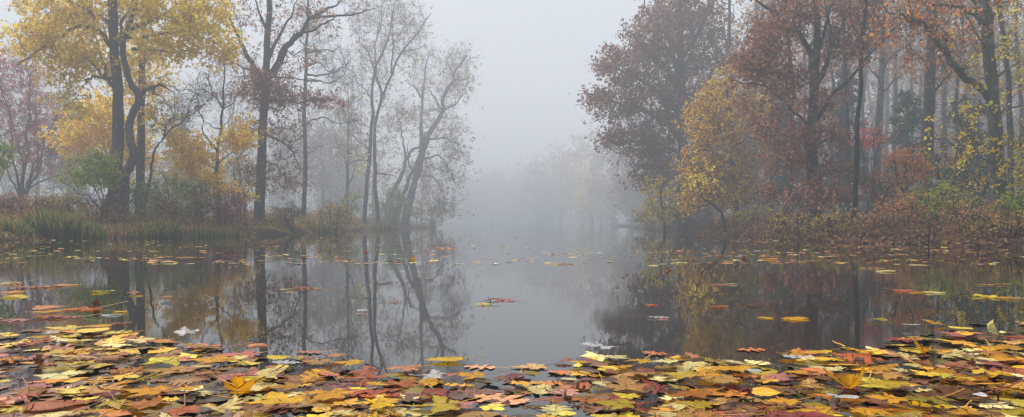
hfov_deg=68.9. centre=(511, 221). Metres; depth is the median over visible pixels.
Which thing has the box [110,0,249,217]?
yellow tree
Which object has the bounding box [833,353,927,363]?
oak leaf
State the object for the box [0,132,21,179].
bush
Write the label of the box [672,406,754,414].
oak leaf
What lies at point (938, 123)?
woodland tree
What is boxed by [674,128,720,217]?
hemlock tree
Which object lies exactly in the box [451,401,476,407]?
maple leaf
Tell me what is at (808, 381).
oak leaf
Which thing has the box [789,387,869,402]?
oak leaf
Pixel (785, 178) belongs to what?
hemlock tree
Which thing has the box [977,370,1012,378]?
oval leaf
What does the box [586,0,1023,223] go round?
woods
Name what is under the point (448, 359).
oval leaf
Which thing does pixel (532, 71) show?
sky
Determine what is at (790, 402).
maple leaf
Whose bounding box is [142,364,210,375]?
maple leaf
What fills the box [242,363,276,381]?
maple leaf
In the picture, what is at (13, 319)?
oak leaf
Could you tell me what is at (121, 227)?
grass
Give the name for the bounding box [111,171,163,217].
shrub
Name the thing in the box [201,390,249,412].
oak leaf
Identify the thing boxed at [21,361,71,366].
maple leaf
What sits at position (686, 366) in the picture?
maple leaf
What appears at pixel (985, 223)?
shrub
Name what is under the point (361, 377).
oak leaf
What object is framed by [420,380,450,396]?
maple leaf
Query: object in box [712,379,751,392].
maple leaf
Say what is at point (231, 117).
misty tree
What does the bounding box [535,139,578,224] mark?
misty tree
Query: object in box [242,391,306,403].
maple leaf
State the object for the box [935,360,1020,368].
oak leaf
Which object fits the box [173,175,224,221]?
shrub
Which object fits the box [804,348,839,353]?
maple leaf
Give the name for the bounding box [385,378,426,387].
maple leaf
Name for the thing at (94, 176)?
bush
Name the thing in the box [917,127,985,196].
sapling
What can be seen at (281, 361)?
oak leaf
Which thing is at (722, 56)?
woodland tree
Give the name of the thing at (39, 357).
maple leaf
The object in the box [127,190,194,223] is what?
bramble
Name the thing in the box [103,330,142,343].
oval leaf
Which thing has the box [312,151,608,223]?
woods
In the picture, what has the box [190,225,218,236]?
reeds
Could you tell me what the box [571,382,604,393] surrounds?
oak leaf
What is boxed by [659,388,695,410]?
maple leaf
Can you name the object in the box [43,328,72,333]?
maple leaf
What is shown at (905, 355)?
maple leaf
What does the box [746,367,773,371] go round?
round leaf
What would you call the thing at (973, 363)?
maple leaf
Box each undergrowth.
[0,195,386,227]
[647,190,1023,246]
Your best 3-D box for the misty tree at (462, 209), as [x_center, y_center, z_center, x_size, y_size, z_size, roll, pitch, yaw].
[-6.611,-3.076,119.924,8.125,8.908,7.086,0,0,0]
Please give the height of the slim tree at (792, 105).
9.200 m
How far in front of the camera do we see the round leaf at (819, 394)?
1.79 m
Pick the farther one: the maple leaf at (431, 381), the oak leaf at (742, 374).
the oak leaf at (742, 374)
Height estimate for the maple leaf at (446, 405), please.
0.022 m
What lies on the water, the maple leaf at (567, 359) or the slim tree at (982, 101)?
the maple leaf at (567, 359)
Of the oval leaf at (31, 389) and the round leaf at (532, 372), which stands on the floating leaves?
the oval leaf at (31, 389)
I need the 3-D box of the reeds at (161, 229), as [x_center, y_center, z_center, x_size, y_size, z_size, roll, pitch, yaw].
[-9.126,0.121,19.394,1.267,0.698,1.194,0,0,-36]
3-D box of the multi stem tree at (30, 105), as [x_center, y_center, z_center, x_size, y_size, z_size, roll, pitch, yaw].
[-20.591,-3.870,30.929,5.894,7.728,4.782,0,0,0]
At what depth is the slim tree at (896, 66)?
31.95 m
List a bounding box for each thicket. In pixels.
[367,199,425,224]
[413,197,452,227]
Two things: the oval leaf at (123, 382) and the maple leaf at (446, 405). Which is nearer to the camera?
the maple leaf at (446, 405)
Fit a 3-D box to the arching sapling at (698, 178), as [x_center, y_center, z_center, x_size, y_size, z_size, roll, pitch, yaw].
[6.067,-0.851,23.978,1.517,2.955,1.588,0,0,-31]
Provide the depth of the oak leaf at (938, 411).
1.63 m
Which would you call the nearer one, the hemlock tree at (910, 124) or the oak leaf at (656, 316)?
the oak leaf at (656, 316)
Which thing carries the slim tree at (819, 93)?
on the ground at (622, 223)
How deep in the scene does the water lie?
3.99 m
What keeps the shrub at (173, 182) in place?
on the ground at (622, 223)
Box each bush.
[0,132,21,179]
[51,142,134,216]
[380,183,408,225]
[894,177,979,222]
[990,124,1023,206]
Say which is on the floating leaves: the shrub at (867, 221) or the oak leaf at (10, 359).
the oak leaf at (10, 359)
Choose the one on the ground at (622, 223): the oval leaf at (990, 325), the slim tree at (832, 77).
the slim tree at (832, 77)
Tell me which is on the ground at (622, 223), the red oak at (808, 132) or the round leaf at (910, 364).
the red oak at (808, 132)
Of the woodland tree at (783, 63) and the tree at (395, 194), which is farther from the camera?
the tree at (395, 194)
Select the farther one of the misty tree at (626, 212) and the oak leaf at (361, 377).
the misty tree at (626, 212)
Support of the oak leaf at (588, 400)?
on the water
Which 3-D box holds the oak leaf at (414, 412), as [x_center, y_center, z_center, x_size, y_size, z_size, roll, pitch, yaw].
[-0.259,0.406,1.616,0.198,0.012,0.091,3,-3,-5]
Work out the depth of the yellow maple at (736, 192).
26.45 m
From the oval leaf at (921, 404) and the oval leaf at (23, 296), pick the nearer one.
the oval leaf at (921, 404)
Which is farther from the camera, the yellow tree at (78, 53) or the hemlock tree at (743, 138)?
the hemlock tree at (743, 138)
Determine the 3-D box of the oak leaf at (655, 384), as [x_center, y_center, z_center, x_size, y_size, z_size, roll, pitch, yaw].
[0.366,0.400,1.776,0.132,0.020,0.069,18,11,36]
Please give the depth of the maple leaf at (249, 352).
2.34 m
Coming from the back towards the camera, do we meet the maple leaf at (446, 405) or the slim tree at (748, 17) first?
the slim tree at (748, 17)
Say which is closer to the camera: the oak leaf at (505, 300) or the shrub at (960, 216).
the oak leaf at (505, 300)
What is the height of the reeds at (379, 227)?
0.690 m
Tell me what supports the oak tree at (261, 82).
on the ground at (622, 223)
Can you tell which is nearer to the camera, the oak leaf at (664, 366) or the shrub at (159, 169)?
the oak leaf at (664, 366)
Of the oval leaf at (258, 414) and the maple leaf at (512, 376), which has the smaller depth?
the oval leaf at (258, 414)
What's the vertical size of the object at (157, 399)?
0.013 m
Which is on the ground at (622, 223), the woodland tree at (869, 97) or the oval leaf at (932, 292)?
the woodland tree at (869, 97)
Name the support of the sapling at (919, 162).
on the ground at (622, 223)
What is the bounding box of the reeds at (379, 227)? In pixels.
[371,221,397,229]
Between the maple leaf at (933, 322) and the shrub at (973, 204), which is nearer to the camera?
the maple leaf at (933, 322)
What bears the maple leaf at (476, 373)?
on the floating leaves
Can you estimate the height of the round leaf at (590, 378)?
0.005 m
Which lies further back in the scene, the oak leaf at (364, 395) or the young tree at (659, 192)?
the young tree at (659, 192)
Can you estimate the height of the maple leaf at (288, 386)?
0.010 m
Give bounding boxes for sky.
[0,0,1023,220]
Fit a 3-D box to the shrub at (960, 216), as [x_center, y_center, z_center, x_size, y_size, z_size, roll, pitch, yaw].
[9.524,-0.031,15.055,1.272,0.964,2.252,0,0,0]
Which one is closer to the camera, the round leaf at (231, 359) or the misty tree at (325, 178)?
the round leaf at (231, 359)
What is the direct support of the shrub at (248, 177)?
on the ground at (622, 223)
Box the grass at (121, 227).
[0,216,433,239]
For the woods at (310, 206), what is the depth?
76.33 m
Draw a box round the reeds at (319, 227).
[304,218,334,232]
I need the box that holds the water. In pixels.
[0,224,1023,416]
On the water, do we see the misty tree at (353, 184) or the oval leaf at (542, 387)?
the oval leaf at (542, 387)
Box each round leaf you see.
[87,408,131,416]
[221,354,238,360]
[328,353,349,356]
[416,394,432,397]
[516,365,540,374]
[578,377,600,381]
[592,371,610,385]
[603,368,621,373]
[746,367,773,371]
[800,402,826,407]
[804,393,831,398]
[903,363,919,366]
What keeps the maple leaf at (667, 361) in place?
on the floating leaves
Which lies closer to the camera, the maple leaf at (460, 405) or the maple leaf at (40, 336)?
the maple leaf at (460, 405)
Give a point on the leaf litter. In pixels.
(188, 222)
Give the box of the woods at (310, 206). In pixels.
[0,53,408,216]
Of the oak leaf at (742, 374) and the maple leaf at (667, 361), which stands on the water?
the oak leaf at (742, 374)
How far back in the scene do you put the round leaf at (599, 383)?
1.92 m
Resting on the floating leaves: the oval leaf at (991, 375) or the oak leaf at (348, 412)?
the oak leaf at (348, 412)
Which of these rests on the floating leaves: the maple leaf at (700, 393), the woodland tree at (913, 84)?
the maple leaf at (700, 393)
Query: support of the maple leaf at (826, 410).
on the floating leaves
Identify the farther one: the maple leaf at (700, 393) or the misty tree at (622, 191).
the misty tree at (622, 191)
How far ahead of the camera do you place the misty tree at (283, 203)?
65.56 m
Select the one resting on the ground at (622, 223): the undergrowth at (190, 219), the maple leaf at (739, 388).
the undergrowth at (190, 219)
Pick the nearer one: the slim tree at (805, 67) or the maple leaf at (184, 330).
the maple leaf at (184, 330)
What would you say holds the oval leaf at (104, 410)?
on the floating leaves
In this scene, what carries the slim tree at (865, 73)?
on the ground at (622, 223)
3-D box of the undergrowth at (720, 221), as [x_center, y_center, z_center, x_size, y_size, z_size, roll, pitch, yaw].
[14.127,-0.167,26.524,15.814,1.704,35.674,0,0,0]
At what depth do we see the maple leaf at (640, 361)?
2.16 m
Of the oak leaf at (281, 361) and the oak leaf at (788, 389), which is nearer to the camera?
the oak leaf at (788, 389)
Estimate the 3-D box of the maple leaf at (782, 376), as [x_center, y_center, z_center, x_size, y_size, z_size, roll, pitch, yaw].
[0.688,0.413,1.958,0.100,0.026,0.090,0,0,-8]
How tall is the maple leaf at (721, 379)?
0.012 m
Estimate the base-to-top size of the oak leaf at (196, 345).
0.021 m
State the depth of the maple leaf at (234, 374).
2.05 m
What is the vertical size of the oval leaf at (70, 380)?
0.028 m
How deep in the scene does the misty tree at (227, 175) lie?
55.77 m
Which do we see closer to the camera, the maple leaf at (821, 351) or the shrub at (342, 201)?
the maple leaf at (821, 351)
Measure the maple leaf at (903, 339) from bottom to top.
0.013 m
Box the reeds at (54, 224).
[22,206,100,238]
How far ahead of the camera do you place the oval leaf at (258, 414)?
1.60 m
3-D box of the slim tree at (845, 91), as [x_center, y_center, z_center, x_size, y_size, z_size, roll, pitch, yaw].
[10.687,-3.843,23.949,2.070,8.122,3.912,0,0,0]
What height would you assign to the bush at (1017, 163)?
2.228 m
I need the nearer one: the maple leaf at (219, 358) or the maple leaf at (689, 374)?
the maple leaf at (689, 374)
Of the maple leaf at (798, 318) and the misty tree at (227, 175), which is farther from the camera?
the misty tree at (227, 175)
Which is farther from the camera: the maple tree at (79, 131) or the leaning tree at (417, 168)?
the leaning tree at (417, 168)
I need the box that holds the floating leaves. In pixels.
[0,227,1023,416]
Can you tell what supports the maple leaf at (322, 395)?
on the floating leaves
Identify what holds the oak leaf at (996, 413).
on the floating leaves
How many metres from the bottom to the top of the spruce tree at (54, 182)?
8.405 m
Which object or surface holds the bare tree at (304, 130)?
on the ground at (622, 223)
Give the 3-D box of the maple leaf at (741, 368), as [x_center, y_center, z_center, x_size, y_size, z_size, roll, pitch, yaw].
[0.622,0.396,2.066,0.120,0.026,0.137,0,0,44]
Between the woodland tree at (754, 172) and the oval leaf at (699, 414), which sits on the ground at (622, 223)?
the woodland tree at (754, 172)
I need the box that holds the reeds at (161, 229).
[139,215,185,237]
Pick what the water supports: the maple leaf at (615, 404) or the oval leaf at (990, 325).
the oval leaf at (990, 325)
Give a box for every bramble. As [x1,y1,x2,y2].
[0,189,65,217]
[24,187,97,215]
[72,187,130,221]
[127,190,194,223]
[263,200,309,231]
[309,200,356,232]
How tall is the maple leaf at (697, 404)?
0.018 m
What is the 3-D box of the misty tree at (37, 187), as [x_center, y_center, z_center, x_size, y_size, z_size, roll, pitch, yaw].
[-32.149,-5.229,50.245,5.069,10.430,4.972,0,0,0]
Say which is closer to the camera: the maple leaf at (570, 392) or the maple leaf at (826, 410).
the maple leaf at (826, 410)
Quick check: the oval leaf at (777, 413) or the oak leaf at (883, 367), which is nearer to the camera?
the oval leaf at (777, 413)
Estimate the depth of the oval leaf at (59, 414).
1.58 m
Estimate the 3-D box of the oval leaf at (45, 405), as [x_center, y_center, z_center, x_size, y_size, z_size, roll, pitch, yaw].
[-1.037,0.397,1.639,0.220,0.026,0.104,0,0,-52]
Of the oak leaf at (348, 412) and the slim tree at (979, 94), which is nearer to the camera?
the oak leaf at (348, 412)
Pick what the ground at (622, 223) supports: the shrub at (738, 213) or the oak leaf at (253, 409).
the shrub at (738, 213)
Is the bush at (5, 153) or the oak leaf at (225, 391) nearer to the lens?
the oak leaf at (225, 391)
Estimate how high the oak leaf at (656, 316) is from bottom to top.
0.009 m
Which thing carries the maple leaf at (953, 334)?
on the floating leaves
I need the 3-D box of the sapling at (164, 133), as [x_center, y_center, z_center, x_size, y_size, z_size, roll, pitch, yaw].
[-10.664,-2.375,24.242,2.984,5.103,2.262,0,0,0]
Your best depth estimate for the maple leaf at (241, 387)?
1.79 m
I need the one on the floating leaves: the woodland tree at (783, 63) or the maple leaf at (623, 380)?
the maple leaf at (623, 380)
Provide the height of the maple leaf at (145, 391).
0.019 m
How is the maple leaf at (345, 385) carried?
on the floating leaves
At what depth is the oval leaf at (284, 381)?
1.95 m
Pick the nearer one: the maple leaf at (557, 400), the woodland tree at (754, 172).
the maple leaf at (557, 400)
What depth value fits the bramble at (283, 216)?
26.37 m
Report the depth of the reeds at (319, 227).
29.34 m
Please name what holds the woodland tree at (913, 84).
on the ground at (622, 223)
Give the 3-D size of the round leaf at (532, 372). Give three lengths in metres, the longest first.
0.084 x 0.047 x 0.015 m
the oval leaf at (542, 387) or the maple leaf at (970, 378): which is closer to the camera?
the oval leaf at (542, 387)
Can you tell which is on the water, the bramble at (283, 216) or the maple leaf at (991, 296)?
the maple leaf at (991, 296)
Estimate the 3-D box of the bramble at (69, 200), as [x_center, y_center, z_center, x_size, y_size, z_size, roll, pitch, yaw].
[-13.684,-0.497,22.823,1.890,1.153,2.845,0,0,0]
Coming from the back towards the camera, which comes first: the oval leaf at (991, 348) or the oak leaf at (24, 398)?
the oval leaf at (991, 348)
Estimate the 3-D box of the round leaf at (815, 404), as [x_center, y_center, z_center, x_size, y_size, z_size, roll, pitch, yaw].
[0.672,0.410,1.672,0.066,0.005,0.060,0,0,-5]
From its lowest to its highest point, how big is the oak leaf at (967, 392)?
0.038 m
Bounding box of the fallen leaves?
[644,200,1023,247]
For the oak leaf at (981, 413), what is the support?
on the floating leaves
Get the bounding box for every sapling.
[135,71,231,217]
[684,149,725,231]
[785,172,848,226]
[848,120,899,216]
[849,169,908,211]
[866,142,936,219]
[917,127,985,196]
[941,159,1009,211]
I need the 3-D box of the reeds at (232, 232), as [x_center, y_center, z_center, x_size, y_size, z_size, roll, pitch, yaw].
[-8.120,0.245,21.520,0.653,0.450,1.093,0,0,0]
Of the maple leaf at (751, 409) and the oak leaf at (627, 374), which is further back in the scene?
the oak leaf at (627, 374)
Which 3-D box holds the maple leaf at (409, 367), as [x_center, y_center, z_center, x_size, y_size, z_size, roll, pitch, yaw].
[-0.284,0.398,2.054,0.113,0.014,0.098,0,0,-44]
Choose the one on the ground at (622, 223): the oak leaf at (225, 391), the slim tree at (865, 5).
the slim tree at (865, 5)
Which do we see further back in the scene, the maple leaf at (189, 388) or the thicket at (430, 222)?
the thicket at (430, 222)
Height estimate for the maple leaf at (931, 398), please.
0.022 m
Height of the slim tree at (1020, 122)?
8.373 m
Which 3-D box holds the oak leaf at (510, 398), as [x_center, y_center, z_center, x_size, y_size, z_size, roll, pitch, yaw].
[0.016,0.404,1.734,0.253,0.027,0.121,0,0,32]
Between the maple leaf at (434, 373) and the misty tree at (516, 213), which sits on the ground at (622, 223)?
the misty tree at (516, 213)
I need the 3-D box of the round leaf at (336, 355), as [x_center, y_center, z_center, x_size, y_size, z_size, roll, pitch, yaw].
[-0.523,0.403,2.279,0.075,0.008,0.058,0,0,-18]
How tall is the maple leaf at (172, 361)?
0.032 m
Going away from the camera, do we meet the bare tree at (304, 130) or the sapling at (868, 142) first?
the sapling at (868, 142)
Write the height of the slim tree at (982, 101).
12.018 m
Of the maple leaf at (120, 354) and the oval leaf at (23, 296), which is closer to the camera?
the maple leaf at (120, 354)
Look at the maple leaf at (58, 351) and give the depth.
2.32 m
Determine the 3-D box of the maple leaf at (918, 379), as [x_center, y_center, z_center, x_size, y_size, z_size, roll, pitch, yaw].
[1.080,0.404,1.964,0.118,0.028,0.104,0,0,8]
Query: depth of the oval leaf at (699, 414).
1.57 m
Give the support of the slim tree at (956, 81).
on the ground at (622, 223)
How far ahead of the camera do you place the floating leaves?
1.95 m
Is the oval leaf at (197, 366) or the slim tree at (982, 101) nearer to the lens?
the oval leaf at (197, 366)
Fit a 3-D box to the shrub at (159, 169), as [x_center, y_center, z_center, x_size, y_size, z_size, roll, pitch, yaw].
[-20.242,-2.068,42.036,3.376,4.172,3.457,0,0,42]
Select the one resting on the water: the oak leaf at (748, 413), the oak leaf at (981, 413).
the oak leaf at (748, 413)
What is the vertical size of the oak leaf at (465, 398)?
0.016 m
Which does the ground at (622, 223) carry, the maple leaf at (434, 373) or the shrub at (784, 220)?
the shrub at (784, 220)
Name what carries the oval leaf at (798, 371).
on the floating leaves
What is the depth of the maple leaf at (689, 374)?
1.93 m
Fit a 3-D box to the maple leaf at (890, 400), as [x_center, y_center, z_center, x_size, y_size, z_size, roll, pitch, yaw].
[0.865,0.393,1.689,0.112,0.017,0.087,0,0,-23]
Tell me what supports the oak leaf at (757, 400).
on the water
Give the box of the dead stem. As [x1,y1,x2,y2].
[908,228,935,251]
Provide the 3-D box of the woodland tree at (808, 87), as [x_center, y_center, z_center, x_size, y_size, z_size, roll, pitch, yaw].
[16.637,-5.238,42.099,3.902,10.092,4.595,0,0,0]
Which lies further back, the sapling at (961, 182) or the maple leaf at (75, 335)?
the sapling at (961, 182)
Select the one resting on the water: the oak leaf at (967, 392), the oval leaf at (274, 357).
the oval leaf at (274, 357)
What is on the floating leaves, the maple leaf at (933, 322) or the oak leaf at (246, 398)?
the oak leaf at (246, 398)
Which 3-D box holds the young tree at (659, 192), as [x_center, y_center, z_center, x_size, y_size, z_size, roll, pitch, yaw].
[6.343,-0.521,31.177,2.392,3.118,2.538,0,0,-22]
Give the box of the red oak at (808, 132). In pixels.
[711,0,918,224]
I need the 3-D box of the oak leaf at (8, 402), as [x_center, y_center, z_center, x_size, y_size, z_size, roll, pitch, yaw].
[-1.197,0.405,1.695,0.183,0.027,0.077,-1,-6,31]
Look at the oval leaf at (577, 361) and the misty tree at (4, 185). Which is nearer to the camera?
the oval leaf at (577, 361)
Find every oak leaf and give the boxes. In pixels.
[0,285,45,287]
[0,356,22,362]
[0,392,40,404]
[0,397,14,404]
[1,318,29,321]
[9,336,55,346]
[33,313,60,317]
[51,313,102,317]
[52,353,129,357]
[55,345,112,354]
[97,393,120,402]
[99,382,190,392]
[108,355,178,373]
[167,373,220,386]
[180,342,253,347]
[185,364,284,393]
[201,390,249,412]
[205,393,266,400]
[219,378,270,391]
[230,410,301,416]
[233,403,288,412]
[272,357,323,363]
[298,349,338,352]
[299,369,332,383]
[317,408,401,416]
[330,409,376,415]
[341,365,388,386]
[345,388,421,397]
[347,404,437,416]
[359,394,375,396]
[368,381,400,384]
[368,400,427,416]
[376,382,402,392]
[439,390,506,399]
[464,364,505,368]
[475,393,569,404]
[493,298,526,301]
[540,380,596,384]
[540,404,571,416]
[546,390,604,403]
[571,370,654,378]
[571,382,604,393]
[598,355,650,369]
[608,395,677,413]
[637,315,669,317]
[642,378,692,396]
[643,351,682,354]
[654,358,725,369]
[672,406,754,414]
[694,366,722,382]
[713,409,753,416]
[717,383,773,403]
[717,404,772,416]
[730,372,789,377]
[737,343,783,351]
[770,385,836,394]
[782,354,833,357]
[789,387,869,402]
[800,372,824,387]
[833,340,883,354]
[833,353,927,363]
[836,371,875,390]
[869,354,913,370]
[887,402,967,416]
[902,370,963,376]
[906,379,1023,401]
[934,396,1004,416]
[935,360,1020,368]
[935,370,1005,386]
[945,365,1023,375]
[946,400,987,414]
[968,385,1023,392]
[980,406,1012,415]
[987,335,1023,337]
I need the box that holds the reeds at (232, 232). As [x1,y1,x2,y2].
[214,225,242,236]
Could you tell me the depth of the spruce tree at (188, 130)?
45.91 m
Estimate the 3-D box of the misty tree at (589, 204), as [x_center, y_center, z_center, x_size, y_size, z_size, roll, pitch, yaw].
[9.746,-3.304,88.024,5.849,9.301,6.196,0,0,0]
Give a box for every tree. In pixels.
[0,0,156,217]
[0,42,94,210]
[0,71,73,203]
[0,153,45,207]
[31,84,166,186]
[38,89,99,213]
[48,122,101,211]
[91,0,184,213]
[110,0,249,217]
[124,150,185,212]
[148,49,270,222]
[151,77,198,203]
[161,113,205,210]
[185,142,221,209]
[186,156,252,208]
[203,0,375,222]
[204,69,256,210]
[265,131,314,213]
[275,0,372,219]
[291,101,356,212]
[313,141,372,216]
[327,0,433,224]
[327,78,368,220]
[344,130,396,217]
[369,34,484,225]
[396,151,447,221]
[446,177,495,223]
[475,167,512,223]
[497,173,539,223]
[516,158,561,224]
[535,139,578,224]
[553,134,603,224]
[569,176,622,224]
[570,157,611,224]
[576,0,746,225]
[578,119,631,224]
[601,100,666,222]
[603,162,650,223]
[634,173,690,231]
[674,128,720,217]
[686,0,749,216]
[723,112,774,215]
[729,134,774,211]
[731,0,777,211]
[736,15,808,179]
[745,79,805,213]
[748,0,803,218]
[759,0,811,221]
[780,0,821,215]
[787,44,829,156]
[796,0,841,190]
[808,0,873,213]
[808,0,897,212]
[809,0,856,212]
[817,0,890,222]
[820,68,875,210]
[827,28,876,203]
[841,0,897,210]
[849,27,915,149]
[851,118,891,194]
[853,46,918,150]
[855,0,943,211]
[862,0,1023,208]
[865,1,916,169]
[866,89,943,207]
[872,0,927,203]
[875,9,937,183]
[886,0,998,198]
[888,0,925,186]
[915,97,984,196]
[916,24,983,187]
[918,0,1003,190]
[919,0,991,197]
[933,93,990,200]
[958,2,1012,197]
[965,0,1023,203]
[966,0,1013,199]
[967,11,1023,140]
[978,0,1023,200]
[980,108,1023,197]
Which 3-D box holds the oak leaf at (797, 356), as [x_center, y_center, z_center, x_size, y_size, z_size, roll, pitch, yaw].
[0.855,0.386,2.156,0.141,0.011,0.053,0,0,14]
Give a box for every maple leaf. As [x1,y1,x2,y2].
[0,280,30,284]
[0,400,37,413]
[14,305,62,309]
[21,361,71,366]
[26,334,59,337]
[32,353,43,363]
[33,308,74,313]
[33,370,82,380]
[42,327,82,331]
[42,366,70,373]
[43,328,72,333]
[45,349,75,353]
[57,301,127,311]
[58,332,87,336]
[62,382,114,393]
[65,360,93,364]
[69,383,127,396]
[86,299,106,307]
[87,380,129,396]
[95,391,132,408]
[96,351,137,358]
[122,383,190,396]
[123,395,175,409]
[140,357,185,365]
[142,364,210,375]
[167,382,212,390]
[174,326,200,335]
[189,354,248,363]
[212,349,278,357]
[222,375,256,395]
[224,369,279,377]
[241,341,265,346]
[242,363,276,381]
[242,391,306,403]
[268,381,312,389]
[298,387,375,400]
[302,359,337,364]
[316,373,359,389]
[331,358,377,365]
[351,393,421,409]
[358,412,390,416]
[385,364,433,370]
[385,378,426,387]
[403,395,486,413]
[409,369,461,378]
[415,376,458,386]
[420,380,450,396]
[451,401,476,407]
[454,370,504,378]
[505,366,535,379]
[510,362,560,369]
[533,395,580,403]
[550,387,594,396]
[558,357,577,361]
[563,390,578,406]
[579,341,631,348]
[590,411,654,416]
[594,399,654,409]
[602,374,652,391]
[612,392,640,398]
[618,402,676,416]
[627,358,650,363]
[651,400,715,411]
[652,357,688,363]
[653,349,721,372]
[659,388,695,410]
[663,369,718,378]
[668,386,723,398]
[675,398,730,408]
[680,379,725,395]
[684,352,712,358]
[696,374,758,382]
[711,360,767,371]
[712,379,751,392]
[737,401,789,412]
[750,370,777,376]
[752,372,794,384]
[764,396,813,404]
[778,350,818,355]
[779,317,808,320]
[790,403,856,415]
[792,404,836,416]
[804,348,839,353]
[822,361,868,390]
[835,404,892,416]
[856,376,923,390]
[862,376,931,387]
[865,370,924,378]
[865,392,928,402]
[883,335,919,341]
[885,288,916,291]
[885,352,936,359]
[905,375,954,383]
[905,388,963,404]
[913,337,930,352]
[922,370,968,377]
[923,319,943,324]
[928,349,986,358]
[936,331,977,336]
[955,375,983,380]
[966,357,975,366]
[970,368,992,373]
[973,294,998,297]
[984,398,1023,415]
[988,344,1023,349]
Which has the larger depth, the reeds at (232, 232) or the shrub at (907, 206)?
the reeds at (232, 232)
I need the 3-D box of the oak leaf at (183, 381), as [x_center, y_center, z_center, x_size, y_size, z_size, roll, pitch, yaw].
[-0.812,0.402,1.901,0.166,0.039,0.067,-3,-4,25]
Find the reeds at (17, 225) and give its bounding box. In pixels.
[0,214,38,238]
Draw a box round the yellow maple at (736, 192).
[667,51,783,225]
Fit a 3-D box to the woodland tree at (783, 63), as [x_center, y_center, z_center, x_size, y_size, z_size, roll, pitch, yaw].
[14.036,-6.169,39.998,4.165,12.400,4.285,0,0,0]
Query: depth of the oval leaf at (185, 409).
1.61 m
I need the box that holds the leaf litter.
[0,213,412,239]
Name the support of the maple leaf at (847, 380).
on the oak leaf at (844, 388)
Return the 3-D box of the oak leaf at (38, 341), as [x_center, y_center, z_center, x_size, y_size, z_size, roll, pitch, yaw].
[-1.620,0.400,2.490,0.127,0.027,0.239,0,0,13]
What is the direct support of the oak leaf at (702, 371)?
on the water
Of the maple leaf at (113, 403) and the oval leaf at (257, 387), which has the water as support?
the maple leaf at (113, 403)
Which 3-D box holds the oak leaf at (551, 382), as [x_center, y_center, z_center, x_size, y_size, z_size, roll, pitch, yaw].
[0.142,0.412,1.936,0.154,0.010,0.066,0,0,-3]
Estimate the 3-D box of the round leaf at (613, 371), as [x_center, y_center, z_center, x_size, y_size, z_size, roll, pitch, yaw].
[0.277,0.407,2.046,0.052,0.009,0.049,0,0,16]
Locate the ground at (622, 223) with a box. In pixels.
[0,200,1023,247]
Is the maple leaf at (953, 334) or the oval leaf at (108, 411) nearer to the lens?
the oval leaf at (108, 411)
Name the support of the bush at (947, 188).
on the ground at (622, 223)
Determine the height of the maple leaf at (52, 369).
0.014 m
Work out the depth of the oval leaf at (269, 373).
1.92 m
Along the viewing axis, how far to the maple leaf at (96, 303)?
3.63 m
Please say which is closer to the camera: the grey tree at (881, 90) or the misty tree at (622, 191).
the grey tree at (881, 90)
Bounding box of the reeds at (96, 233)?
[78,220,108,238]
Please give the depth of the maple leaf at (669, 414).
1.60 m
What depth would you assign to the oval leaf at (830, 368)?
1.97 m
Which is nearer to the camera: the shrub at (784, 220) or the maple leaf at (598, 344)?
the maple leaf at (598, 344)
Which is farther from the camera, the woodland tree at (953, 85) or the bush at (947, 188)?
the woodland tree at (953, 85)
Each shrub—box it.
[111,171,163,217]
[140,167,198,216]
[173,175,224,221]
[180,191,226,223]
[200,184,254,224]
[225,153,261,222]
[329,186,369,224]
[631,203,672,229]
[664,202,718,228]
[715,201,773,225]
[760,198,818,238]
[799,199,863,235]
[844,202,913,229]
[873,181,930,224]
[911,185,1003,220]
[938,198,1013,224]
[952,196,1023,240]
[973,180,1023,223]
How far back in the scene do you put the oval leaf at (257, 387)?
1.86 m
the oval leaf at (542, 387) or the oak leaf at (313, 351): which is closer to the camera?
the oval leaf at (542, 387)
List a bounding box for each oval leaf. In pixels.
[0,399,99,410]
[2,294,27,297]
[11,376,47,394]
[30,399,105,416]
[45,284,78,285]
[62,371,118,382]
[81,402,148,414]
[82,322,128,326]
[90,399,125,416]
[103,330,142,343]
[103,369,163,387]
[164,394,200,416]
[191,365,220,367]
[230,409,287,416]
[234,355,248,358]
[237,367,286,376]
[251,382,277,390]
[266,354,304,359]
[271,375,329,382]
[425,354,485,360]
[457,411,501,416]
[524,384,571,393]
[551,381,590,389]
[568,360,586,362]
[665,392,722,416]
[744,403,794,414]
[763,408,824,416]
[783,370,811,372]
[808,364,867,370]
[834,394,870,398]
[880,394,952,408]
[896,353,977,382]
[916,291,945,292]
[964,346,1023,360]
[972,392,987,396]
[975,339,1007,350]
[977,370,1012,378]
[985,398,1023,406]
[987,319,998,334]
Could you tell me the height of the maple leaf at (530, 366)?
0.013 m
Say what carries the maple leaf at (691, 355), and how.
on the floating leaves
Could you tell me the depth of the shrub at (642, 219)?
37.85 m
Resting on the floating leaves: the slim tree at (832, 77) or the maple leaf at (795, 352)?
the maple leaf at (795, 352)
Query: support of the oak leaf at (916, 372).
on the floating leaves
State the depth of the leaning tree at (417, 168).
49.78 m
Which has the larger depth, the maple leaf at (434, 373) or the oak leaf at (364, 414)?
the maple leaf at (434, 373)
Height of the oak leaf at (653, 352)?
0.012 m
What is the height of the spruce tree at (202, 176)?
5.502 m

